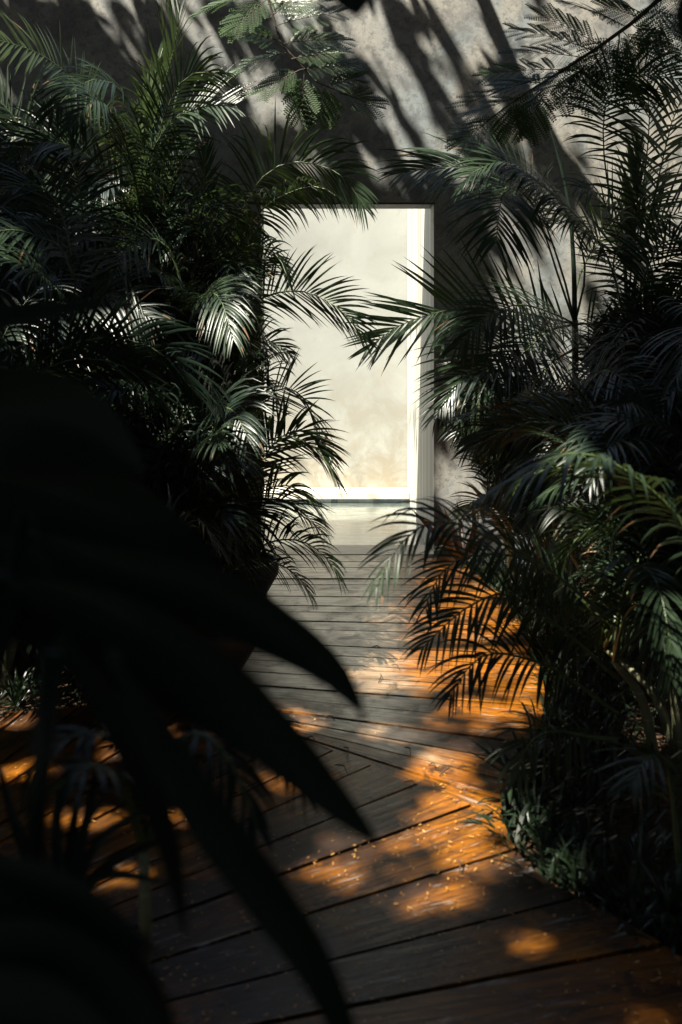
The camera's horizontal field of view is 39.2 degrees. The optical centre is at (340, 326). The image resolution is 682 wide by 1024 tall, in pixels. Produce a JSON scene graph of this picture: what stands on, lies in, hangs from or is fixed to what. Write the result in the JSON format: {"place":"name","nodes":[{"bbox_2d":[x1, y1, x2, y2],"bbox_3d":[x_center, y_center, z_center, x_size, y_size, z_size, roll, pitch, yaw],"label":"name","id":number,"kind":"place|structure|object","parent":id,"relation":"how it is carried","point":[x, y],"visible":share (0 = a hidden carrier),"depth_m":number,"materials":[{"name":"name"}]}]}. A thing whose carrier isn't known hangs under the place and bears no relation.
{"place":"outdoors","nodes":[
{"label":"outdoors","id":0,"kind":"place"},
{"bbox_2d":[264,209,406,487],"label":"courtyard wall","id":1,"kind":"structure","parent":0,"point":[367,408],"depth_m":9.95,"materials":[{"name":"paint"}]},
{"bbox_2d":[264,488,408,502],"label":"swimming pool","id":2,"kind":"structure","parent":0,"point":[370,495],"depth_m":9.64,"materials":[{"name":"tile"}]},
{"bbox_2d":[264,503,424,544],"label":"pool water","id":3,"kind":"structure","parent":2,"relation":"in","point":[349,523],"depth_m":8.59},
{"bbox_2d":[0,564,681,954],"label":"ground","id":4,"kind":"structure","parent":0,"point":[628,826],"depth_m":3.67,"materials":[{"name":"soil"}]},
{"bbox_2d":[0,665,37,711],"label":"lance leaf plant","id":5,"kind":"object","parent":4,"relation":"on","point":[14,697],"visible":0.78,"depth_m":4.42,"materials":[{"name":"green plant"}]},
{"bbox_2d":[10,656,75,693],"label":"lance leaf plant","id":6,"kind":"object","parent":4,"relation":"on","point":[36,675],"visible":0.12,"depth_m":4.63,"materials":[{"name":"green plant"}]},
{"bbox_2d":[1,645,122,710],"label":"ground cover","id":7,"kind":"object","parent":4,"relation":"on","point":[30,665],"visible":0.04,"depth_m":4.50,"materials":[{"name":"green plant"}]},
{"bbox_2d":[0,754,186,887],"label":"strap leaf plant","id":8,"kind":"object","parent":4,"relation":"on","point":[75,859],"visible":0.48,"depth_m":1.50,"materials":[{"name":"green plant"}]},
{"bbox_2d":[0,139,212,378],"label":"areca palm","id":9,"kind":"object","parent":4,"relation":"on","point":[7,267],"visible":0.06,"depth_m":5.72,"materials":[{"name":"plant"}]},
{"bbox_2d":[0,63,223,658],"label":"areca palm","id":10,"kind":"object","parent":4,"relation":"on","point":[29,348],"visible":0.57,"depth_m":4.80,"materials":[{"name":"green plant"}]},
{"bbox_2d":[0,0,276,443],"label":"areca palm","id":11,"kind":"object","parent":4,"relation":"on","point":[152,114],"visible":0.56,"depth_m":5.44,"materials":[{"name":"green plant"}]},
{"bbox_2d":[17,405,272,656],"bbox_3d":[-0.877,1.096,4.539,1.573,1.358,2.094,0,0,-32],"label":"areca palm","id":12,"kind":"object","parent":4,"relation":"on","point":[191,519],"visible":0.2,"depth_m":4.65,"materials":[{"name":"green plant"}]},
{"bbox_2d":[8,685,325,962],"bbox_3d":[-0.432,1.220,1.829,0.567,1.098,0.854,0,0,-39],"label":"parlour palm","id":13,"kind":"object","parent":4,"relation":"on","point":[255,816],"visible":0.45,"depth_m":1.61,"materials":[{"name":"green plant"}]},
{"bbox_2d":[35,208,303,565],"bbox_3d":[-1.194,0.548,5.249,1.714,2.460,2.299,0,0,-30],"label":"areca palm","id":14,"kind":"object","parent":4,"relation":"on","point":[132,398],"visible":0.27,"depth_m":4.87,"materials":[{"name":"green plant"}]},
{"bbox_2d":[0,299,380,1023],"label":"broad leaved plant","id":15,"kind":"object","parent":4,"relation":"on","point":[110,573],"visible":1,"depth_m":0.90,"materials":[{"name":"green plant"}]},
{"bbox_2d":[78,352,349,609],"bbox_3d":[-0.783,0.937,5.235,1.798,1.679,1.800,0,0,-40],"label":"areca palm","id":16,"kind":"object","parent":4,"relation":"on","point":[327,452],"visible":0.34,"depth_m":5.22,"materials":[{"name":"green plant"}]},
{"bbox_2d":[176,619,252,666],"bbox_3d":[-0.720,1.595,4.720,0.660,0.330,0.660,0,0,0],"label":"planter pot","id":17,"kind":"object","parent":4,"relation":"on","point":[239,653],"visible":0.08,"depth_m":4.50,"materials":[{"name":"black ceramic"}]},
{"bbox_2d":[52,99,382,543],"bbox_3d":[-1.032,0.149,6.307,1.760,3.251,2.259,0,0,-35],"label":"areca palm","id":18,"kind":"object","parent":4,"relation":"on","point":[217,255],"visible":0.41,"depth_m":6.07,"materials":[{"name":"green plant"}]},
{"bbox_2d":[218,551,278,593],"bbox_3d":[-0.660,1.615,6.050,0.540,0.290,0.540,0,0,0],"label":"planter pot","id":19,"kind":"object","parent":4,"relation":"on","point":[264,588],"visible":0.12,"depth_m":5.89,"materials":[{"name":"black ceramic"}]},
{"bbox_2d":[189,0,389,130],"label":"shade tree","id":20,"kind":"object","parent":4,"relation":"on","point":[351,70],"visible":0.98,"depth_m":5.39,"materials":[{"name":"green plant"}]},
{"bbox_2d":[0,555,681,1023],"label":"boardwalk","id":21,"kind":"structure","parent":4,"relation":"on","point":[400,713],"depth_m":2.98,"materials":[{"name":"brown wood"}]},
{"bbox_2d":[0,558,681,1023],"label":"fallen leaflets","id":22,"kind":"object","parent":21,"relation":"on","point":[380,902],"visible":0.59,"depth_m":2.75,"materials":[{"name":"plant"}]},
{"bbox_2d":[0,0,681,563],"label":"garden wall","id":23,"kind":"structure","parent":4,"relation":"on","point":[426,60],"depth_m":7.12,"materials":[{"name":"concrete"}]},
{"bbox_2d":[468,731,542,819],"bbox_3d":[0.607,1.605,3.413,0.253,0.332,0.321,0,0,-25],"label":"lance leaf plant","id":24,"kind":"object","parent":4,"relation":"on","point":[500,762],"visible":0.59,"depth_m":3.43,"materials":[{"name":"green plant"}]},
{"bbox_2d":[339,102,681,586],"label":"areca palm","id":25,"kind":"object","parent":4,"relation":"on","point":[511,383],"visible":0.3,"depth_m":5.98,"materials":[{"name":"plant"}]},
{"bbox_2d":[437,377,597,596],"bbox_3d":[1.355,1.053,6.149,1.609,1.444,1.848,0,0,0],"label":"areca palm","id":26,"kind":"object","parent":4,"relation":"on","point":[487,483],"visible":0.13,"depth_m":5.94,"materials":[{"name":"plant"}]},
{"bbox_2d":[356,406,681,863],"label":"areca palm","id":27,"kind":"object","parent":4,"relation":"on","point":[655,594],"visible":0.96,"depth_m":3.54,"materials":[{"name":"green plant"}]},
{"bbox_2d":[484,787,563,844],"bbox_3d":[0.656,1.683,3.330,0.266,0.135,0.282,0,0,32],"label":"lance leaf plant","id":28,"kind":"object","parent":4,"relation":"on","point":[543,816],"visible":0.46,"depth_m":3.32,"materials":[{"name":"green plant"}]},
{"bbox_2d":[519,747,580,793],"bbox_3d":[0.784,1.683,3.611,0.262,0.137,0.178,0,0,10],"label":"lance leaf plant","id":29,"kind":"object","parent":4,"relation":"on","point":[538,780],"visible":0.34,"depth_m":3.61,"materials":[{"name":"green plant"}]},
{"bbox_2d":[510,813,591,876],"bbox_3d":[0.686,1.682,3.165,0.356,0.137,0.281,0,0,25],"label":"lance leaf plant","id":30,"kind":"object","parent":4,"relation":"on","point":[542,845],"visible":0.61,"depth_m":3.15,"materials":[{"name":"green plant"}]},
{"bbox_2d":[528,737,587,763],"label":"lance leaf plant","id":31,"kind":"object","parent":4,"relation":"on","point":[551,747],"visible":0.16,"depth_m":3.80,"materials":[{"name":"green plant"}]},
{"bbox_2d":[442,0,681,157],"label":"shade tree","id":32,"kind":"object","parent":4,"relation":"on","point":[525,111],"visible":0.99,"depth_m":5.21,"materials":[{"name":"green plant"}]},
{"bbox_2d":[333,0,681,42],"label":"hanging vine","id":33,"kind":"object","parent":32,"relation":"hanging from","point":[356,8],"visible":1,"depth_m":0.95,"materials":[{"name":"green plant"}]},
{"bbox_2d":[445,320,681,658],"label":"areca palm","id":34,"kind":"object","parent":4,"relation":"on","point":[499,408],"visible":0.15,"depth_m":5.01,"materials":[{"name":"plant"}]},
{"bbox_2d":[458,541,681,963],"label":"ground cover","id":35,"kind":"object","parent":4,"relation":"on","point":[557,820],"visible":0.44,"depth_m":3.44,"materials":[{"name":"green plant"}]},
{"bbox_2d":[413,504,496,560],"bbox_3d":[0.761,1.394,6.452,0.570,0.403,0.417,0,0,-44],"label":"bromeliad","id":36,"kind":"object","parent":35,"relation":"on","point":[459,543],"visible":0.34,"depth_m":6.46,"materials":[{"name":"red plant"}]},
{"bbox_2d":[528,801,618,864],"bbox_3d":[0.773,1.678,3.219,0.298,0.149,0.276,0,0,11],"label":"lance leaf plant","id":37,"kind":"object","parent":4,"relation":"on","point":[555,833],"visible":0.42,"depth_m":3.22,"materials":[{"name":"green plant"}]},
{"bbox_2d":[467,326,681,565],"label":"areca palm","id":38,"kind":"object","parent":4,"relation":"on","point":[673,373],"visible":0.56,"depth_m":4.22,"materials":[{"name":"plant"}]},
{"bbox_2d":[540,831,624,910],"bbox_3d":[0.747,1.678,2.955,0.331,0.144,0.246,0,0,26],"label":"lance leaf plant","id":39,"kind":"object","parent":4,"relation":"on","point":[571,878],"visible":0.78,"depth_m":2.98,"materials":[{"name":"green plant"}]},
{"bbox_2d":[496,25,681,604],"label":"areca palm","id":40,"kind":"object","parent":4,"relation":"on","point":[630,222],"visible":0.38,"depth_m":5.69,"materials":[{"name":"green plant"}]},
{"bbox_2d":[522,282,681,448],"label":"areca palm","id":41,"kind":"object","parent":4,"relation":"on","point":[668,312],"visible":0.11,"depth_m":5.14,"materials":[{"name":"plant"}]},
{"bbox_2d":[580,857,655,922],"bbox_3d":[0.851,1.672,2.873,0.268,0.156,0.245,0,0,0],"label":"lance leaf plant","id":42,"kind":"object","parent":4,"relation":"on","point":[605,889],"visible":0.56,"depth_m":2.88,"materials":[{"name":"green plant"}]},
{"bbox_2d":[587,830,672,894],"bbox_3d":[0.951,1.683,3.025,0.255,0.146,0.348,0,0,-41],"label":"lance leaf plant","id":43,"kind":"object","parent":4,"relation":"on","point":[633,848],"visible":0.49,"depth_m":3.06,"materials":[{"name":"green plant"}]},
{"bbox_2d":[407,205,434,552],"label":"side wall","id":44,"kind":"structure","parent":0,"point":[420,445],"depth_m":8.31,"materials":[{"name":"white paint"}]}
]}

